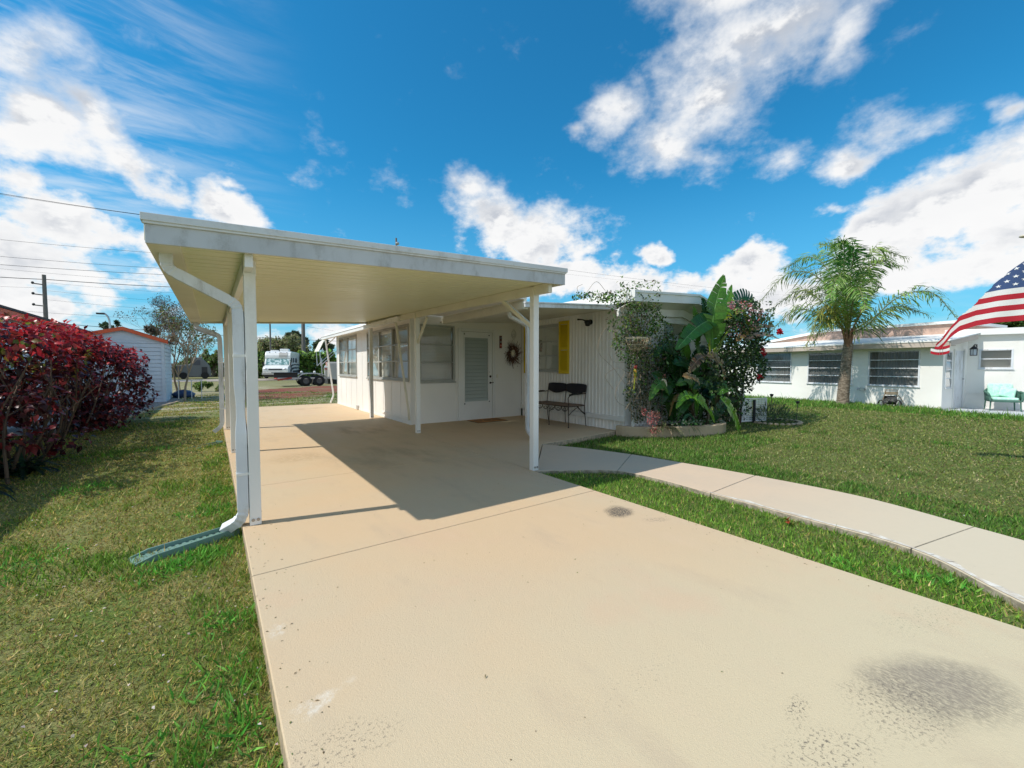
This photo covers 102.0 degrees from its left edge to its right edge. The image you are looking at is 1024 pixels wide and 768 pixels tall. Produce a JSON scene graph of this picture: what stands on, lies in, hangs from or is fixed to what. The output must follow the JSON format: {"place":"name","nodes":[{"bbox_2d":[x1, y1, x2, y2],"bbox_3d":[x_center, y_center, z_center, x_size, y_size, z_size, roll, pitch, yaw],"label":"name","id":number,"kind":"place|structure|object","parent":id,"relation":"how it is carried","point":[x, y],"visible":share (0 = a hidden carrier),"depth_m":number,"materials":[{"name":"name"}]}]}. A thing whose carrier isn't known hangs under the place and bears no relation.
{"place":"outdoors","nodes":[
{"label":"outdoors","id":0,"kind":"place"},
{"bbox_2d":[0,193,139,214],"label":"power line","id":1,"kind":"object","parent":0,"point":[69,204],"visible":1,"depth_m":42.68,"materials":[{"name":"black metal"}]},
{"bbox_2d":[0,256,148,267],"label":"power line","id":2,"kind":"object","parent":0,"point":[72,262],"visible":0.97,"depth_m":42.84,"materials":[{"name":"grey metal"}]},
{"bbox_2d":[0,239,150,252],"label":"power line","id":3,"kind":"object","parent":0,"point":[74,246],"visible":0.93,"depth_m":43.10,"materials":[{"name":"grey metal"}]},
{"bbox_2d":[0,264,162,274],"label":"power line","id":4,"kind":"object","parent":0,"point":[83,270],"visible":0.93,"depth_m":43.06,"materials":[{"name":"grey metal"}]},
{"bbox_2d":[47,279,165,286],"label":"power line","id":5,"kind":"object","parent":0,"point":[108,283],"visible":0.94,"depth_m":44.60,"materials":[{"name":"grey metal"}]},
{"bbox_2d":[172,379,295,381],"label":"street","id":6,"kind":"structure","parent":0,"point":[224,380],"depth_m":42.24,"materials":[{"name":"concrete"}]},
{"bbox_2d":[262,349,299,378],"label":"motorhome","id":7,"kind":"object","parent":6,"relation":"on","point":[284,360],"visible":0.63,"depth_m":44.91,"materials":[{"name":"white paint"}]},
{"bbox_2d":[314,339,336,383],"bbox_3d":[-14.581,-2.084,34.733,3.100,4.110,2.880,-2,3,-36],"label":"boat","id":8,"kind":"object","parent":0,"point":[333,366],"visible":0.4,"depth_m":33.46,"materials":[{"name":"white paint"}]},
{"bbox_2d":[0,372,1023,767],"bbox_3d":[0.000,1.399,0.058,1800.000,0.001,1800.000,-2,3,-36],"label":"ground","id":9,"kind":"structure","parent":0,"point":[152,518],"depth_m":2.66,"materials":[{"name":"green plant"}]},
{"bbox_2d":[31,274,47,317],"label":"utility pole","id":10,"kind":"object","parent":9,"relation":"on","point":[45,301],"visible":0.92,"depth_m":41.89,"materials":[{"name":"wood"}]},
{"bbox_2d":[0,305,89,428],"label":"building","id":11,"kind":"structure","parent":9,"relation":"on","point":[12,311],"depth_m":9.82,"materials":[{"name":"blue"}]},
{"bbox_2d":[0,446,102,501],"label":"strap leaf clump","id":12,"kind":"object","parent":9,"relation":"on","point":[22,469],"visible":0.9,"depth_m":5.41,"materials":[{"name":"green plant"}]},
{"bbox_2d":[0,312,160,483],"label":"copperleaf hedge","id":13,"kind":"object","parent":9,"relation":"on","point":[25,398],"visible":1,"depth_m":6.72,"materials":[{"name":"red plant"}]},
{"bbox_2d":[7,398,179,435],"bbox_3d":[-12.762,0.844,13.402,2.950,0.001,11.400,-2,3,-36],"label":"gravel bed","id":14,"kind":"object","parent":9,"relation":"on","point":[14,429],"visible":0.22,"depth_m":11.01,"materials":[{"name":"grey gravel"}]},
{"bbox_2d":[96,312,110,327],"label":"street lamp","id":15,"kind":"object","parent":9,"relation":"on","point":[109,320],"visible":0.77,"depth_m":43.27,"materials":[{"name":"metal"}]},
{"bbox_2d":[98,320,121,328],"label":"tree","id":16,"kind":"object","parent":9,"relation":"on","point":[104,325],"visible":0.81,"depth_m":57.40,"materials":[{"name":"green plant"}]},
{"bbox_2d":[87,326,173,401],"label":"garden shed","id":17,"kind":"structure","parent":9,"relation":"on","point":[157,350],"depth_m":16.33,"materials":[{"name":"white metal"}]},
{"bbox_2d":[90,398,183,431],"bbox_3d":[-11.580,0.827,13.333,0.178,0.070,9.968,-1,3,-29],"label":"gravel edging","id":18,"kind":"object","parent":9,"relation":"on","point":[160,406],"visible":0.45,"depth_m":14.05,"materials":[{"name":"beige concrete"}]},
{"bbox_2d":[143,325,159,336],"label":"tree","id":19,"kind":"object","parent":9,"relation":"on","point":[153,331],"visible":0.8,"depth_m":44.98,"materials":[{"name":"green plant"}]},
{"bbox_2d":[115,293,205,390],"bbox_3d":[-17.225,-1.991,21.035,3.248,5.066,3.855,0,2,2],"label":"bare tree","id":20,"kind":"object","parent":9,"relation":"on","point":[165,325],"visible":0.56,"depth_m":20.53,"materials":[{"name":"grey plant"}]},
{"bbox_2d":[128,527,239,566],"bbox_3d":[-2.515,1.229,3.220,0.188,0.100,0.661,2,3,37],"label":"splash block","id":21,"kind":"object","parent":9,"relation":"on","point":[185,542],"depth_m":3.19,"materials":[{"name":"teal plastic"}]},
{"bbox_2d":[172,389,195,397],"bbox_3d":[-15.038,0.499,19.012,0.867,0.504,1.018,-2,3,-36],"label":"tarp bundle","id":22,"kind":"object","parent":9,"relation":"on","point":[181,394],"visible":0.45,"depth_m":18.74,"materials":[{"name":"blue plastic"}]},
{"bbox_2d":[152,304,217,400],"bbox_3d":[-12.996,-1.277,17.046,1.967,3.965,3.070,0,2,7],"label":"young tree","id":23,"kind":"object","parent":9,"relation":"on","point":[191,328],"visible":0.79,"depth_m":16.65,"materials":[{"name":"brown plant"}]},
{"bbox_2d":[159,324,216,389],"bbox_3d":[-15.491,-1.139,19.622,2.734,3.471,1.790,-1,2,-18],"label":"tree","id":24,"kind":"object","parent":9,"relation":"on","point":[173,340],"visible":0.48,"depth_m":19.60,"materials":[{"name":"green plant"}]},
{"bbox_2d":[177,380,201,398],"bbox_3d":[-14.116,0.232,18.202,0.900,0.840,0.040,-2,3,-36],"label":"patio rail","id":25,"kind":"object","parent":9,"relation":"on","point":[191,387],"visible":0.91,"depth_m":18.21,"materials":[{"name":"white metal"}]},
{"bbox_2d":[175,357,210,378],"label":"covered vehicle","id":26,"kind":"object","parent":9,"relation":"on","point":[200,367],"visible":0.89,"depth_m":48.60,"materials":[{"name":"fabric"}]},
{"bbox_2d":[172,347,223,376],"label":"hedge mass","id":27,"kind":"object","parent":9,"relation":"on","point":[211,360],"visible":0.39,"depth_m":57.85,"materials":[{"name":"green plant"}]},
{"bbox_2d":[186,440,222,448],"bbox_3d":[-5.469,1.107,7.265,0.188,0.100,0.766,1,2,13],"label":"splash block","id":28,"kind":"object","parent":9,"relation":"on","point":[217,442],"depth_m":7.51,"materials":[{"name":"teal plastic"}]},
{"bbox_2d":[192,381,224,391],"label":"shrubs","id":29,"kind":"object","parent":9,"relation":"on","point":[197,385],"visible":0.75,"depth_m":23.15,"materials":[{"name":"green plant"}]},
{"bbox_2d":[257,349,264,377],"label":"thicket","id":30,"kind":"object","parent":9,"relation":"on","point":[261,357],"visible":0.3,"depth_m":50.78,"materials":[{"name":"green plant"}]},
{"bbox_2d":[269,324,270,350],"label":"utility pole","id":31,"kind":"object","parent":9,"relation":"on","point":[270,335],"visible":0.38,"depth_m":57.07,"materials":[{"name":"grey wood"}]},
{"bbox_2d":[71,324,321,340],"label":"power line","id":32,"kind":"object","parent":31,"relation":"attached to","point":[196,333],"visible":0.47,"depth_m":52.22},
{"bbox_2d":[257,333,311,363],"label":"broad tree","id":33,"kind":"object","parent":9,"relation":"on","point":[291,343],"visible":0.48,"depth_m":67.57,"materials":[{"name":"green plant"}]},
{"bbox_2d":[284,329,306,338],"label":"dark pine","id":34,"kind":"object","parent":9,"relation":"on","point":[292,332],"visible":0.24,"depth_m":83.84,"materials":[{"name":"green plant"}]},
{"bbox_2d":[258,386,336,398],"bbox_3d":[-12.590,0.396,24.234,5.835,0.001,13.446,-1,2,-12],"label":"mulch bed","id":35,"kind":"object","parent":9,"relation":"on","point":[320,389],"visible":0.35,"depth_m":23.53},
{"bbox_2d":[301,324,305,353],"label":"utility pole","id":36,"kind":"object","parent":9,"relation":"on","point":[303,343],"visible":0.38,"depth_m":59.38,"materials":[{"name":"grey wood"}]},
{"bbox_2d":[271,371,336,385],"bbox_3d":[-15.142,-0.431,31.137,4.903,1.097,1.900,-2,3,-36],"label":"trailer","id":37,"kind":"object","parent":9,"relation":"on","point":[303,380],"visible":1,"depth_m":30.19,"materials":[{"name":"metal"}]},
{"bbox_2d":[297,349,336,376],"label":"banana thicket","id":38,"kind":"object","parent":9,"relation":"on","point":[309,363],"visible":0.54,"depth_m":51.76,"materials":[{"name":"green plant"}]},
{"bbox_2d":[312,338,334,351],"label":"round tree","id":39,"kind":"object","parent":9,"relation":"on","point":[330,346],"visible":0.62,"depth_m":82.39,"materials":[{"name":"green plant"}]},
{"bbox_2d":[400,415,615,468],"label":"patio","id":40,"kind":"structure","parent":9,"relation":"on","point":[508,440],"depth_m":7.99,"materials":[{"name":"beige paint"}]},
{"bbox_2d":[467,418,506,422],"bbox_3d":[-0.598,0.876,10.061,0.840,0.020,0.540,-2,3,-36],"label":"door mat","id":41,"kind":"object","parent":40,"relation":"on","point":[486,420],"depth_m":9.96,"materials":[{"name":"fabric"}]},
{"bbox_2d":[539,382,586,427],"bbox_3d":[1.046,0.446,9.478,0.574,0.932,1.297,-2,3,-36],"label":"garden bench","id":42,"kind":"object","parent":40,"relation":"on","point":[574,388],"visible":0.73,"depth_m":9.35,"materials":[{"name":"metal"}]},
{"bbox_2d":[21,436,1023,761],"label":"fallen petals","id":43,"kind":"object","parent":9,"relation":"on","point":[203,656],"visible":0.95,"depth_m":2.09,"materials":[{"name":"plant"}]},
{"bbox_2d":[321,290,736,435],"bbox_3d":[-0.900,-0.598,12.696,7.115,2.991,11.740,-2,3,-36],"label":"mobile home","id":44,"kind":"object","parent":9,"relation":"on","point":[467,372],"visible":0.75,"depth_m":9.75,"materials":[{"name":"white metal"}]},
{"bbox_2d":[338,334,356,376],"bbox_3d":[-5.316,-0.895,13.547,0.185,1.305,2.170,-2,3,-36],"label":"window","id":45,"kind":"structure","parent":44,"relation":"in","point":[349,343],"depth_m":13.50,"materials":[{"name":"clear glass"}]},
{"bbox_2d":[366,324,408,381],"bbox_3d":[-3.170,-0.753,10.579,0.185,1.305,3.120,-2,3,-36],"label":"window","id":46,"kind":"structure","parent":44,"relation":"in","point":[386,359],"depth_m":10.48,"materials":[{"name":"clear glass"}]},
{"bbox_2d":[420,324,455,383],"bbox_3d":[-1.768,-0.696,9.678,0.950,1.345,0.185,-2,3,-36],"label":"window","id":47,"kind":"structure","parent":44,"relation":"in","point":[437,342],"depth_m":9.72,"materials":[{"name":"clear glass"}]},
{"bbox_2d":[461,331,493,419],"bbox_3d":[-0.859,-0.211,10.293,0.911,2.135,0.082,-2,3,-35],"label":"door","id":48,"kind":"structure","parent":44,"relation":"in","point":[476,347],"depth_m":10.29,"materials":[{"name":"white paint"}]},
{"bbox_2d":[499,336,501,347],"bbox_3d":[-0.289,-1.079,10.659,0.075,0.320,0.021,-2,3,-36],"label":"house number board","id":49,"kind":"object","parent":44,"relation":"attached to","point":[500,341],"visible":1,"depth_m":10.65,"materials":[{"name":"plastic"}]},
{"bbox_2d":[504,338,522,368],"bbox_3d":[0.050,-0.801,10.830,0.612,0.810,0.112,-2,3,-36],"label":"wreath","id":50,"kind":"object","parent":44,"relation":"attached to","point":[513,350],"visible":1,"depth_m":10.82,"materials":[{"name":"brown plant"}]},
{"bbox_2d":[539,325,558,371],"bbox_3d":[0.879,-0.861,10.280,0.185,1.125,1.020,-2,3,-36],"label":"window","id":51,"kind":"structure","parent":44,"relation":"in","point":[548,335],"depth_m":10.25,"materials":[{"name":"glass"}]},
{"bbox_2d":[577,319,592,325],"bbox_3d":[1.577,-1.338,9.011,0.195,0.194,0.366,-2,3,-36],"label":"wall lamp","id":52,"kind":"object","parent":44,"relation":"attached to","point":[588,322],"visible":1,"depth_m":8.87,"materials":[{"name":"black metal"}]},
{"bbox_2d":[662,321,690,357],"bbox_3d":[3.683,-0.974,9.385,1.140,0.825,0.185,-2,3,-36],"label":"window","id":53,"kind":"structure","parent":44,"relation":"in","point":[677,326],"depth_m":9.40,"materials":[{"name":"grey glass"}]},
{"bbox_2d":[616,417,725,437],"bbox_3d":[3.554,0.959,8.740,2.799,0.265,1.082,-1,3,-32],"label":"planter","id":54,"kind":"object","parent":9,"relation":"on","point":[712,429],"visible":0.53,"depth_m":8.28,"materials":[{"name":"beige concrete"}]},
{"bbox_2d":[631,314,651,426],"bbox_3d":[2.620,-0.244,8.376,0.570,2.270,0.033,-2,3,-36],"label":"garden trellis","id":55,"kind":"object","parent":54,"relation":"on","point":[633,423],"visible":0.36,"depth_m":8.40,"materials":[{"name":"white plastic"}]},
{"bbox_2d":[571,276,675,423],"bbox_3d":[2.287,-0.657,7.934,3.497,2.922,0.716,-2,3,-36],"label":"climbing vine","id":56,"kind":"object","parent":55,"relation":"attached to","point":[634,331],"visible":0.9,"depth_m":8.01,"materials":[{"name":"green plant"}]},
{"bbox_2d":[633,365,637,388],"bbox_3d":[2.316,-0.126,7.759,0.068,0.453,0.098,-2,3,-36],"label":"parrot ornament","id":57,"kind":"object","parent":56,"relation":"hanging from","point":[635,369],"visible":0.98,"depth_m":7.75,"materials":[{"name":"red paint"}]},
{"bbox_2d":[625,337,652,350],"bbox_3d":[2.371,-0.745,7.703,0.574,0.242,0.274,-2,3,-36],"label":"hanging basket","id":58,"kind":"object","parent":56,"relation":"hanging from","point":[638,347],"visible":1,"depth_m":7.63,"materials":[{"name":"beige metal"}]},
{"bbox_2d":[639,375,665,435],"bbox_3d":[2.664,0.434,8.044,0.966,1.245,0.578,-2,3,-36],"label":"pink flower plant","id":59,"kind":"object","parent":54,"relation":"in","point":[652,420],"visible":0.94,"depth_m":7.98,"materials":[{"name":"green plant"}]},
{"bbox_2d":[661,379,666,431],"bbox_3d":[2.953,0.421,8.146,0.228,1.050,0.046,-2,3,-36],"label":"stake","id":60,"kind":"object","parent":54,"relation":"in","point":[664,380],"visible":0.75,"depth_m":8.16,"materials":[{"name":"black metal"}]},
{"bbox_2d":[644,418,708,438],"bbox_3d":[3.288,0.848,8.412,1.581,0.404,1.086,-2,3,-36],"label":"strap leaf plant","id":61,"kind":"object","parent":54,"relation":"on","point":[674,427],"visible":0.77,"depth_m":8.14,"materials":[{"name":"green plant"}]},
{"bbox_2d":[680,413,694,425],"bbox_3d":[3.685,0.758,8.680,0.528,0.295,0.053,-2,3,-36],"label":"half ring ornament","id":62,"kind":"object","parent":54,"relation":"in","point":[686,416],"visible":0.71,"depth_m":8.61,"materials":[{"name":"green plastic"}]},
{"bbox_2d":[649,333,729,424],"bbox_3d":[4.068,-0.017,9.255,3.741,2.208,0.762,-2,3,-36],"label":"shrub","id":63,"kind":"object","parent":54,"relation":"in","point":[663,360],"visible":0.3,"depth_m":8.57,"materials":[{"name":"green plant"}]},
{"bbox_2d":[669,419,727,425],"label":"bed edge plants","id":64,"kind":"object","parent":54,"relation":"in","point":[692,422],"visible":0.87,"depth_m":8.23,"materials":[{"name":"green plant"}]},
{"bbox_2d":[649,274,778,432],"bbox_3d":[4.663,-0.666,9.083,4.924,3.383,1.042,-2,3,-36],"label":"paddle leaf plant","id":65,"kind":"object","parent":54,"relation":"in","point":[709,324],"visible":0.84,"depth_m":8.58,"materials":[{"name":"green plant"}]},
{"bbox_2d":[703,297,783,422],"bbox_3d":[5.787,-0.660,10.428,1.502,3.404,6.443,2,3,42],"label":"bougainvillea","id":66,"kind":"object","parent":9,"relation":"on","point":[751,354],"visible":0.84,"depth_m":9.57,"materials":[{"name":"green plant"}]},
{"bbox_2d":[736,398,766,422],"bbox_3d":[5.980,0.664,10.348,0.960,0.622,0.104,-1,2,-15],"label":"lattice screen","id":67,"kind":"object","parent":9,"relation":"on","point":[755,405],"visible":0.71,"depth_m":10.37,"materials":[{"name":"white plastic"}]},
{"bbox_2d":[749,401,802,425],"bbox_3d":[6.657,0.712,10.460,1.364,0.650,1.098,-2,3,-36],"label":"lawn shrub","id":68,"kind":"object","parent":9,"relation":"on","point":[778,414],"visible":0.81,"depth_m":10.30,"materials":[{"name":"green plant"}]},
{"bbox_2d":[536,444,1023,611],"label":"walkway","id":69,"kind":"structure","parent":9,"relation":"on","point":[994,557],"depth_m":3.75,"materials":[{"name":"concrete"}]},
{"bbox_2d":[704,490,1023,601],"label":"edge paint","id":70,"kind":"object","parent":69,"relation":"on","point":[1002,589],"visible":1,"depth_m":2.89,"materials":[{"name":"white paint"}]},
{"bbox_2d":[548,473,1023,627],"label":"grass strip","id":71,"kind":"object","parent":9,"relation":"on","point":[864,555],"depth_m":3.25,"materials":[{"name":"grass"}]},
{"bbox_2d":[750,234,958,403],"bbox_3d":[12.051,-2.435,14.766,4.451,6.469,5.958,0,2,-12],"label":"feather palm","id":72,"kind":"object","parent":9,"relation":"on","point":[847,290],"visible":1,"depth_m":14.37,"materials":[{"name":"green plant"}]},
{"bbox_2d":[712,320,1023,409],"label":"neighbour house","id":73,"kind":"structure","parent":9,"relation":"on","point":[907,365],"depth_m":14.35,"materials":[{"name":"white paint"}]},
{"bbox_2d":[756,352,791,382],"bbox_3d":[11.419,-0.711,18.073,0.159,1.305,1.540,-1,3,-26],"label":"window","id":74,"kind":"structure","parent":73,"relation":"in","point":[780,363],"depth_m":17.92,"materials":[{"name":"glass"}]},
{"bbox_2d":[806,352,852,384],"bbox_3d":[12.361,-0.612,16.148,0.159,1.265,1.590,-1,3,-26],"label":"window","id":75,"kind":"structure","parent":73,"relation":"in","point":[822,367],"depth_m":16.34,"materials":[{"name":"glass"}]},
{"bbox_2d":[866,350,920,387],"bbox_3d":[13.224,-0.534,14.384,0.159,1.255,1.460,-1,3,-26],"label":"window","id":76,"kind":"structure","parent":73,"relation":"in","point":[893,368],"depth_m":14.38,"materials":[{"name":"glass"}]},
{"bbox_2d":[944,351,952,388],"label":"window","id":77,"kind":"structure","parent":73,"relation":"in","point":[949,357],"depth_m":13.42,"materials":[{"name":"glass"}]},
{"bbox_2d":[953,351,963,407],"bbox_3d":[14.787,-0.157,13.800,0.750,1.900,0.050,-1,3,-26],"label":"door","id":78,"kind":"structure","parent":73,"relation":"in","point":[959,354],"depth_m":13.80,"materials":[{"name":"metal"}]},
{"bbox_2d":[970,344,977,355],"bbox_3d":[15.233,-1.126,13.676,0.392,0.386,0.199,-2,3,-36],"label":"porch lantern","id":79,"kind":"object","parent":73,"relation":"attached to","point":[973,350],"visible":1,"depth_m":13.59,"materials":[{"name":"black metal"}]},
{"bbox_2d":[978,349,1013,369],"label":"window","id":80,"kind":"structure","parent":73,"relation":"in","point":[989,359],"depth_m":13.65,"materials":[{"name":"metal"}]},
{"bbox_2d":[877,390,902,406],"bbox_3d":[12.935,0.503,14.120,0.723,0.634,0.308,0,2,6],"label":"hose cart","id":81,"kind":"object","parent":9,"relation":"on","point":[890,401],"visible":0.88,"depth_m":14.04,"materials":[{"name":"plastic"}]},
{"bbox_2d":[991,320,1023,327],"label":"roadside tree","id":82,"kind":"object","parent":9,"relation":"on","point":[1011,324],"visible":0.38,"depth_m":24.93,"materials":[{"name":"green plant"}]},
{"bbox_3d":[6.662,-0.350,5.113,0.100,3.081,0.630,-2,3,-36],"label":"flag pole","id":83,"kind":"object","parent":9,"relation":"on","visible":0},
{"bbox_2d":[931,262,1023,354],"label":"american flag","id":84,"kind":"object","parent":83,"relation":"attached to","point":[1001,300],"visible":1,"depth_m":5.47,"materials":[{"name":"fabric"}]},
{"bbox_2d":[0,0,1023,367],"label":"sky","id":85,"kind":"structure","parent":0,"point":[688,143],"materials":[{"name":"blue"}]},
{"bbox_2d":[223,403,1023,767],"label":"driveway","id":86,"kind":"structure","parent":0,"point":[413,587],"depth_m":2.01,"materials":[{"name":"beige paint"}]},
{"bbox_2d":[139,211,567,532],"bbox_3d":[-3.010,-0.238,6.811,3.820,2.673,7.265,-2,3,-36],"label":"carport","id":87,"kind":"object","parent":86,"relation":"on","point":[239,282],"visible":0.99,"depth_m":4.13,"materials":[{"name":"metal"}]},
{"bbox_2d":[230,430,881,759],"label":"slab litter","id":88,"kind":"object","parent":86,"relation":"on","point":[415,606],"visible":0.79,"depth_m":2.44,"materials":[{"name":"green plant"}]},
{"bbox_2d":[948,408,1023,415],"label":"neighbour patio","id":89,"kind":"structure","parent":0,"point":[1012,411],"depth_m":13.11,"materials":[{"name":"grey concrete"}]},
{"bbox_2d":[983,383,1023,411],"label":"bench","id":90,"kind":"object","parent":89,"relation":"on","point":[993,392],"visible":1,"depth_m":13.05,"materials":[{"name":"metal"}]}
]}

